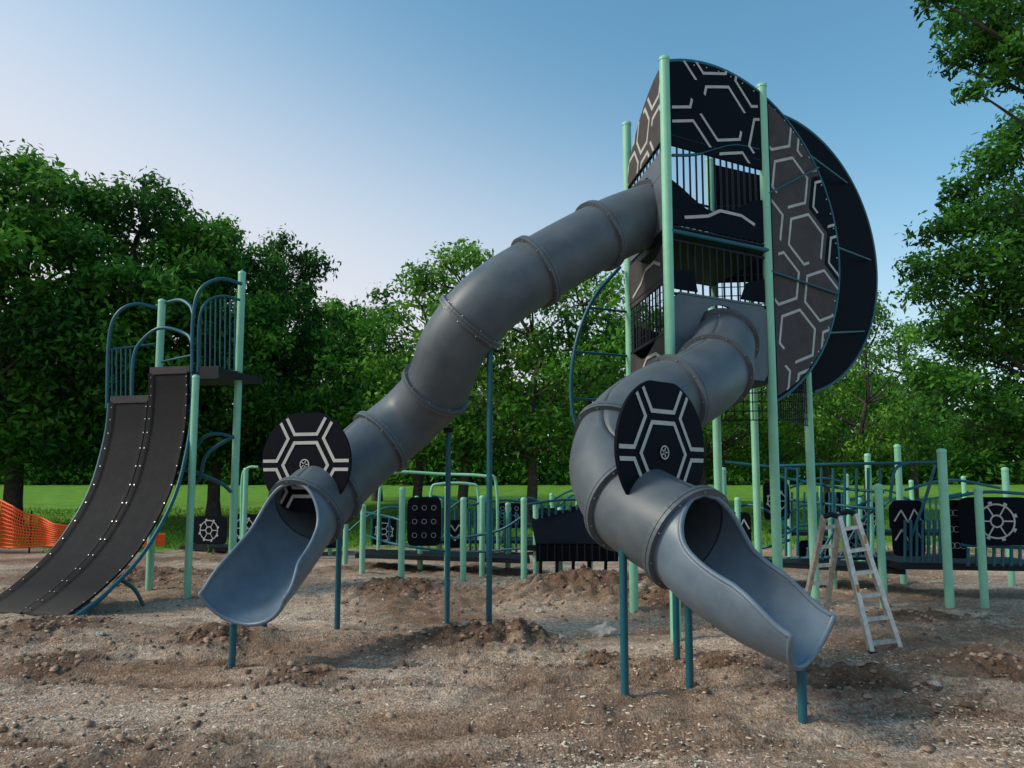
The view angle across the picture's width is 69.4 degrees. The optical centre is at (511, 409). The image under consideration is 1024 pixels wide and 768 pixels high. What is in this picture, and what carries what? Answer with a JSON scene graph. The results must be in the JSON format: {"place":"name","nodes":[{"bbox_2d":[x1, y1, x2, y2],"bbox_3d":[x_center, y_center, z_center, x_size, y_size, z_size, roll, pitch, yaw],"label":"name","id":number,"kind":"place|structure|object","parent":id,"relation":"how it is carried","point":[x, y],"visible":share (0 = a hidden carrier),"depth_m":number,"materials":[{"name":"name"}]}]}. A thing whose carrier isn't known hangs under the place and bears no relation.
{"place":"outdoors","nodes":[
{"label":"outdoors","id":0,"kind":"place"},
{"bbox_2d":[0,483,1023,767],"bbox_3d":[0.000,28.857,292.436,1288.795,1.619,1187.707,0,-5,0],"label":"ground","id":1,"kind":"structure","parent":0,"point":[432,733],"depth_m":6.71,"materials":[{"name":"soil"}]},
{"bbox_2d":[0,183,108,470],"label":"deciduous tree","id":2,"kind":"object","parent":1,"relation":"on","point":[32,330],"visible":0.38,"depth_m":22.91,"materials":[{"name":"green plant"}]},
{"bbox_2d":[0,500,165,552],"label":"orange safety fence","id":3,"kind":"object","parent":1,"relation":"on","point":[160,540],"visible":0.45,"depth_m":18.29,"materials":[{"name":"plastic"}]},
{"bbox_2d":[95,631,105,635],"bbox_3d":[-4.653,2.533,8.370,0.103,0.061,0.121,0,-5,0],"label":"rock","id":4,"kind":"object","parent":1,"relation":"on","point":[101,633],"visible":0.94,"depth_m":8.34,"materials":[{"name":"stone"}]},
{"bbox_2d":[0,138,223,527],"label":"deciduous tree","id":5,"kind":"object","parent":1,"relation":"on","point":[40,177],"visible":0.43,"depth_m":24.15,"materials":[{"name":"green plant"}]},
{"bbox_2d":[0,271,261,616],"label":"wide slide tower","id":6,"kind":"structure","parent":1,"relation":"on","point":[108,532],"depth_m":11.53,"materials":[{"name":"black paint"}]},
{"bbox_2d":[0,165,297,481],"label":"deciduous tree","id":7,"kind":"object","parent":1,"relation":"on","point":[145,203],"visible":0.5,"depth_m":24.98,"materials":[{"name":"green plant"}]},
{"bbox_2d":[57,212,349,515],"bbox_3d":[-11.637,-1.671,29.023,10.112,12.673,9.790,-3,-6,30],"label":"deciduous tree","id":8,"kind":"object","parent":1,"relation":"on","point":[213,466],"visible":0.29,"depth_m":27.41,"materials":[{"name":"green plant"}]},
{"bbox_2d":[185,223,377,473],"bbox_3d":[-10.089,-1.559,31.641,8.570,12.927,9.020,-3,-6,29],"label":"deciduous tree","id":9,"kind":"object","parent":1,"relation":"on","point":[307,266],"visible":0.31,"depth_m":30.66,"materials":[{"name":"green plant"}]},
{"bbox_2d":[233,282,381,472],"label":"deciduous tree","id":10,"kind":"object","parent":1,"relation":"on","point":[329,306],"visible":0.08,"depth_m":35.97,"materials":[{"name":"green plant"}]},
{"bbox_2d":[284,297,402,410],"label":"deciduous tree","id":11,"kind":"object","parent":1,"relation":"on","point":[372,348],"visible":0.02,"depth_m":37.96,"materials":[{"name":"green plant"}]},
{"bbox_2d":[180,540,535,563],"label":"decks","id":12,"kind":"object","parent":1,"relation":"on","point":[438,556],"visible":0.41,"depth_m":14.63,"materials":[{"name":"metal"}]},
{"bbox_2d":[193,516,226,544],"bbox_3d":[-7.443,2.958,18.202,0.937,0.685,0.036,-1,-6,12],"label":"panel","id":13,"kind":"object","parent":12,"relation":"on","point":[221,523],"visible":0.82,"depth_m":18.18,"materials":[{"name":"black plastic"}]},
{"bbox_2d":[199,519,218,541],"bbox_3d":[-7.442,2.958,18.202,0.565,0.565,0.052,-1,-6,12],"label":"panel artwork","id":14,"kind":"object","parent":13,"relation":"attached to","point":[200,525],"visible":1,"depth_m":18.18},
{"bbox_2d":[228,514,257,541],"bbox_3d":[-6.530,2.882,18.059,0.821,0.678,0.036,-1,-5,7],"label":"panel","id":15,"kind":"object","parent":12,"relation":"on","point":[252,517],"visible":0.26,"depth_m":18.05,"materials":[{"name":"black plastic"}]},
{"bbox_2d":[237,517,252,538],"bbox_3d":[-6.530,2.882,18.059,0.559,0.559,0.052,-1,-5,7],"label":"panel artwork","id":16,"kind":"object","parent":15,"relation":"attached to","point":[248,518],"visible":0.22,"depth_m":18.03,"materials":[{"name":"plastic"}]},
{"bbox_2d":[310,299,422,500],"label":"deciduous tree","id":17,"kind":"object","parent":1,"relation":"on","point":[374,496],"depth_m":43.48,"materials":[{"name":"green plant"}]},
{"bbox_2d":[290,259,513,496],"bbox_3d":[-3.845,-0.622,29.411,7.945,10.801,8.972,-2,-6,19],"label":"deciduous tree","id":18,"kind":"object","parent":1,"relation":"on","point":[419,478],"visible":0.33,"depth_m":27.98,"materials":[{"name":"green plant"}]},
{"bbox_2d":[241,470,592,581],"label":"posts","id":19,"kind":"object","parent":1,"relation":"on","point":[401,536],"visible":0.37,"depth_m":13.64,"materials":[{"name":"green metal"}]},
{"bbox_2d":[240,466,499,549],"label":"arch rails","id":20,"kind":"object","parent":19,"relation":"attached to","point":[430,495],"visible":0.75,"depth_m":14.42,"materials":[{"name":"green metal"}]},
{"bbox_2d":[243,468,561,509],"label":"post caps","id":21,"kind":"object","parent":19,"relation":"attached to","point":[465,498],"visible":0.58,"depth_m":13.47,"materials":[{"name":"green paint"}]},
{"bbox_2d":[321,494,577,555],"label":"rails","id":22,"kind":"object","parent":19,"relation":"attached to","point":[476,535],"visible":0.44,"depth_m":14.80,"materials":[{"name":"teal metal"}]},
{"bbox_2d":[326,532,342,547],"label":"panel","id":23,"kind":"object","parent":22,"relation":"attached to","point":[333,545],"visible":0.13,"depth_m":15.78,"materials":[{"name":"black plastic"}]},
{"bbox_2d":[373,518,395,544],"bbox_3d":[-2.733,2.598,15.826,0.512,0.571,0.036,0,-5,0],"label":"panel","id":24,"kind":"object","parent":22,"relation":"attached to","point":[393,525],"visible":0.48,"depth_m":15.81,"materials":[{"name":"black plastic"}]},
{"bbox_2d":[374,523,393,540],"bbox_3d":[-2.733,2.598,15.826,0.423,0.423,0.052,0,-5,0],"label":"panel artwork","id":25,"kind":"object","parent":24,"relation":"attached to","point":[386,532],"visible":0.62,"depth_m":15.80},
{"bbox_2d":[407,497,440,545],"bbox_3d":[-1.597,2.028,13.469,0.617,0.883,0.036,0,-5,0],"label":"panel","id":26,"kind":"object","parent":22,"relation":"attached to","point":[419,513],"visible":1,"depth_m":13.45,"materials":[{"name":"black plastic"}]},
{"bbox_2d":[412,505,435,537],"bbox_3d":[-1.597,2.028,13.469,0.438,0.587,0.048,0,-5,0],"label":"panel artwork","id":27,"kind":"object","parent":26,"relation":"attached to","point":[425,523],"visible":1,"depth_m":13.44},
{"bbox_2d":[450,520,459,547],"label":"panel","id":28,"kind":"object","parent":22,"relation":"attached to","point":[453,543],"visible":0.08,"depth_m":15.80,"materials":[{"name":"black plastic"}]},
{"bbox_2d":[450,524,459,540],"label":"panel artwork","id":29,"kind":"object","parent":28,"relation":"attached to","point":[454,530],"visible":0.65,"depth_m":15.81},
{"bbox_2d":[499,503,520,527],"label":"panel","id":30,"kind":"object","parent":22,"relation":"attached to","point":[513,506],"visible":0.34,"depth_m":15.85,"materials":[{"name":"black plastic"}]},
{"bbox_2d":[198,179,676,668],"bbox_3d":[-0.684,-0.072,9.009,5.688,6.040,2.245,3,-6,-25],"label":"spiral tube slide","id":31,"kind":"object","parent":1,"relation":"on","point":[325,477],"visible":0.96,"depth_m":8.50,"materials":[{"name":"grey plastic"}]},
{"bbox_2d":[341,237,581,524],"bbox_3d":[-1.812,-0.981,27.483,8.375,11.170,8.831,2,-6,-23],"label":"deciduous tree","id":32,"kind":"object","parent":1,"relation":"on","point":[475,259],"visible":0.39,"depth_m":26.04,"materials":[{"name":"green plant"}]},
{"bbox_2d":[0,565,1023,767],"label":"soil clods","id":33,"kind":"object","parent":1,"relation":"on","point":[197,723],"visible":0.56,"depth_m":7.10,"materials":[{"name":"brown soil"}]},
{"bbox_2d":[0,562,1023,767],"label":"wood chips","id":34,"kind":"object","parent":1,"relation":"on","point":[62,760],"visible":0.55,"depth_m":5.74,"materials":[{"name":"beige wood"}]},
{"bbox_2d":[0,369,1023,485],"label":"distant trees","id":35,"kind":"object","parent":1,"relation":"on","point":[986,467],"visible":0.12,"depth_m":75.11,"materials":[{"name":"green plant"}]},
{"bbox_2d":[0,507,1023,554],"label":"grass","id":36,"kind":"structure","parent":1,"relation":"on","point":[178,517],"depth_m":26.48,"materials":[{"name":"green plant"}]},
{"bbox_2d":[398,297,648,528],"bbox_3d":[0.863,-0.426,26.330,9.182,9.949,8.132,-1,-6,15],"label":"deciduous tree","id":37,"kind":"object","parent":1,"relation":"on","point":[553,440],"visible":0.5,"depth_m":25.16,"materials":[{"name":"green plant"}]},
{"bbox_2d":[535,609,544,612],"bbox_3d":[0.385,2.758,10.139,0.134,0.073,0.133,0,-5,0],"label":"rock","id":38,"kind":"object","parent":1,"relation":"on","point":[540,611],"visible":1,"depth_m":10.09,"materials":[{"name":"stone"}]},
{"bbox_2d":[486,270,644,466],"bbox_3d":[2.797,-0.800,28.989,7.762,10.928,8.185,-2,-6,19],"label":"deciduous tree","id":39,"kind":"object","parent":1,"relation":"on","point":[606,291],"visible":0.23,"depth_m":27.77,"materials":[{"name":"green plant"}]},
{"bbox_2d":[529,510,617,561],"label":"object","id":40,"kind":"structure","parent":1,"relation":"on","point":[566,528],"depth_m":12.92,"materials":[{"name":"black plastic"}]},
{"bbox_2d":[539,544,615,573],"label":"frame legs","id":41,"kind":"object","parent":1,"relation":"on","point":[572,566],"visible":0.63,"depth_m":12.78,"materials":[{"name":"metal"}]},
{"bbox_2d":[586,621,618,636],"bbox_3d":[1.101,2.647,8.809,0.384,0.272,0.376,3,-6,-26],"label":"rock","id":42,"kind":"object","parent":1,"relation":"on","point":[605,629],"visible":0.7,"depth_m":8.71,"materials":[{"name":"stone"}]},
{"bbox_2d":[545,302,711,469],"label":"deciduous tree","id":43,"kind":"object","parent":1,"relation":"on","point":[625,345],"visible":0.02,"depth_m":37.87,"materials":[{"name":"green plant"}]},
{"bbox_2d":[328,476,969,556],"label":"posts","id":44,"kind":"object","parent":1,"relation":"on","point":[848,516],"visible":0.14,"depth_m":16.83,"materials":[{"name":"green metal"}]},
{"bbox_2d":[440,529,937,543],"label":"decks","id":45,"kind":"object","parent":44,"relation":"attached to","point":[805,533],"visible":0.17,"depth_m":17.05,"materials":[{"name":"metal"}]},
{"bbox_2d":[415,474,965,499],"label":"post caps","id":46,"kind":"object","parent":44,"relation":"attached to","point":[846,475],"visible":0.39,"depth_m":16.87,"materials":[{"name":"green paint"}]},
{"bbox_2d":[426,477,967,544],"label":"rails","id":47,"kind":"object","parent":44,"relation":"attached to","point":[791,487],"visible":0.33,"depth_m":16.87,"materials":[{"name":"teal metal"}]},
{"bbox_2d":[825,492,840,525],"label":"panel","id":48,"kind":"object","parent":47,"relation":"attached to","point":[838,500],"visible":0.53,"depth_m":16.96,"materials":[{"name":"black plastic"}]},
{"bbox_2d":[862,502,875,528],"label":"panel","id":49,"kind":"object","parent":47,"relation":"attached to","point":[863,514],"visible":0.07,"depth_m":16.93,"materials":[{"name":"black plastic"}]},
{"bbox_2d":[889,504,890,528],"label":"panel","id":50,"kind":"object","parent":47,"relation":"attached to","point":[890,516],"visible":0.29,"depth_m":16.94,"materials":[{"name":"black plastic"}]},
{"bbox_2d":[569,308,836,723],"bbox_3d":[1.665,0.681,7.282,2.118,4.215,4.602,-1,-5,11],"label":"spiral tube slide","id":51,"kind":"object","parent":1,"relation":"on","point":[654,510],"visible":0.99,"depth_m":6.16,"materials":[{"name":"grey plastic"}]},
{"bbox_2d":[569,55,877,640],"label":"playground tower","id":52,"kind":"structure","parent":1,"relation":"on","point":[786,238],"depth_m":9.84,"materials":[{"name":"black paint"}]},
{"bbox_2d":[657,310,790,484],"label":"deciduous tree","id":53,"kind":"object","parent":1,"relation":"on","point":[708,450],"visible":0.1,"depth_m":31.27,"materials":[{"name":"green plant"}]},
{"bbox_2d":[711,381,851,481],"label":"deciduous tree","id":54,"kind":"object","parent":1,"relation":"on","point":[784,456],"visible":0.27,"depth_m":31.32,"materials":[{"name":"green plant"}]},
{"bbox_2d":[731,363,906,500],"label":"deciduous tree","id":55,"kind":"object","parent":1,"relation":"on","point":[802,472],"visible":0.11,"depth_m":43.69,"materials":[{"name":"green plant"}]},
{"bbox_2d":[805,509,902,653],"bbox_3d":[3.734,1.859,8.431,0.677,1.493,1.692,0,-5,0],"label":"stepladder","id":56,"kind":"object","parent":1,"relation":"on","point":[839,528],"visible":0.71,"depth_m":7.93,"materials":[{"name":"metal"}]},
{"bbox_2d":[782,290,947,500],"bbox_3d":[13.845,-0.237,29.342,5.810,9.817,6.127,1,-6,-11],"label":"deciduous tree","id":57,"kind":"object","parent":1,"relation":"on","point":[860,448],"visible":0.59,"depth_m":28.28,"materials":[{"name":"green plant"}]},
{"bbox_2d":[722,447,1015,607],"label":"posts","id":58,"kind":"object","parent":1,"relation":"on","point":[948,580],"visible":0.38,"depth_m":10.54,"materials":[{"name":"green metal"}]},
{"bbox_2d":[722,444,1008,520],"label":"post caps","id":59,"kind":"object","parent":58,"relation":"attached to","point":[943,450],"visible":0.93,"depth_m":12.24,"materials":[{"name":"green paint"}]},
{"bbox_2d":[725,461,1023,565],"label":"rails","id":60,"kind":"object","parent":58,"relation":"attached to","point":[868,508],"visible":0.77,"depth_m":11.65,"materials":[{"name":"teal metal"}]},
{"bbox_2d":[734,512,751,542],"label":"panel","id":61,"kind":"object","parent":60,"relation":"attached to","point":[746,516],"visible":0.28,"depth_m":12.77,"materials":[{"name":"black plastic"}]},
{"bbox_2d":[763,482,789,519],"bbox_3d":[4.789,1.648,13.404,0.470,0.683,0.036,0,-5,0],"label":"panel","id":62,"kind":"object","parent":60,"relation":"attached to","point":[766,492],"visible":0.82,"depth_m":13.39,"materials":[{"name":"black plastic"}]},
{"bbox_2d":[766,491,784,509],"bbox_3d":[4.789,1.647,13.404,0.388,0.388,0.052,0,-5,0],"label":"panel artwork","id":63,"kind":"object","parent":62,"relation":"attached to","point":[767,503],"visible":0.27,"depth_m":13.38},
{"bbox_2d":[846,530,866,559],"bbox_3d":[5.790,2.269,12.442,0.369,0.498,0.036,0,-5,0],"label":"panel","id":64,"kind":"object","parent":60,"relation":"attached to","point":[848,532],"visible":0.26,"depth_m":12.43,"materials":[{"name":"black plastic"}]},
{"bbox_2d":[891,500,925,556],"bbox_3d":[6.011,1.793,11.231,0.457,0.845,0.036,-1,-6,13],"label":"panel","id":65,"kind":"object","parent":60,"relation":"attached to","point":[906,507],"visible":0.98,"depth_m":11.23,"materials":[{"name":"black plastic"}]},
{"bbox_2d":[894,509,921,540],"bbox_3d":[6.011,1.750,11.235,0.403,0.500,0.048,-1,-6,13],"label":"panel artwork","id":66,"kind":"object","parent":65,"relation":"attached to","point":[900,511],"visible":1,"depth_m":11.22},
{"bbox_2d":[949,500,967,558],"bbox_3d":[6.624,1.776,11.032,0.258,0.859,0.036,-2,-6,23],"label":"panel","id":67,"kind":"object","parent":60,"relation":"attached to","point":[960,553],"visible":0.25,"depth_m":11.02,"materials":[{"name":"black plastic"}]},
{"bbox_2d":[950,510,964,548],"bbox_3d":[6.624,1.776,11.032,0.236,0.573,0.048,-2,-6,23],"label":"panel artwork","id":68,"kind":"object","parent":67,"relation":"attached to","point":[953,529],"visible":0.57,"depth_m":11.02,"materials":[{"name":"grey plastic"}]},
{"bbox_2d":[957,497,1023,545],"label":"panel","id":69,"kind":"object","parent":60,"relation":"attached to","point":[966,519],"visible":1,"depth_m":10.83,"materials":[{"name":"black plastic"}]},
{"bbox_2d":[984,502,1016,540],"bbox_3d":[7.091,1.628,10.845,0.577,0.577,0.052,-1,-5,6],"label":"panel artwork","id":70,"kind":"object","parent":69,"relation":"attached to","point":[1003,538],"visible":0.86,"depth_m":10.81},
{"bbox_2d":[764,556,1023,574],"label":"decks","id":71,"kind":"object","parent":58,"relation":"attached to","point":[896,565],"visible":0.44,"depth_m":11.43,"materials":[{"name":"metal"}]},
{"bbox_2d":[799,540,828,559],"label":"panel","id":72,"kind":"object","parent":71,"relation":"on","point":[803,545],"visible":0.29,"depth_m":12.81,"materials":[{"name":"black plastic"}]},
{"bbox_2d":[820,316,995,498],"bbox_3d":[17.499,0.388,32.100,6.638,9.024,7.495,4,-7,-35],"label":"deciduous tree","id":73,"kind":"object","parent":1,"relation":"on","point":[933,442],"visible":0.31,"depth_m":31.74,"materials":[{"name":"green plant"}]},
{"bbox_2d":[927,680,941,686],"bbox_3d":[3.637,2.358,6.377,0.110,0.062,0.109,0,-5,0],"label":"rock","id":74,"kind":"object","parent":1,"relation":"on","point":[936,683],"visible":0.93,"depth_m":6.35,"materials":[{"name":"stone"}]},
{"bbox_2d":[888,99,1023,456],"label":"deciduous tree","id":75,"kind":"object","parent":1,"relation":"on","point":[967,320],"visible":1,"depth_m":18.12,"materials":[{"name":"green plant"}]},
{"bbox_2d":[910,0,1023,125],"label":"deciduous tree","id":76,"kind":"object","parent":1,"relation":"on","point":[997,36],"visible":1,"depth_m":14.00,"materials":[{"name":"green plant"}]},
{"bbox_2d":[0,0,1023,475],"label":"sky","id":77,"kind":"structure","parent":0,"point":[379,132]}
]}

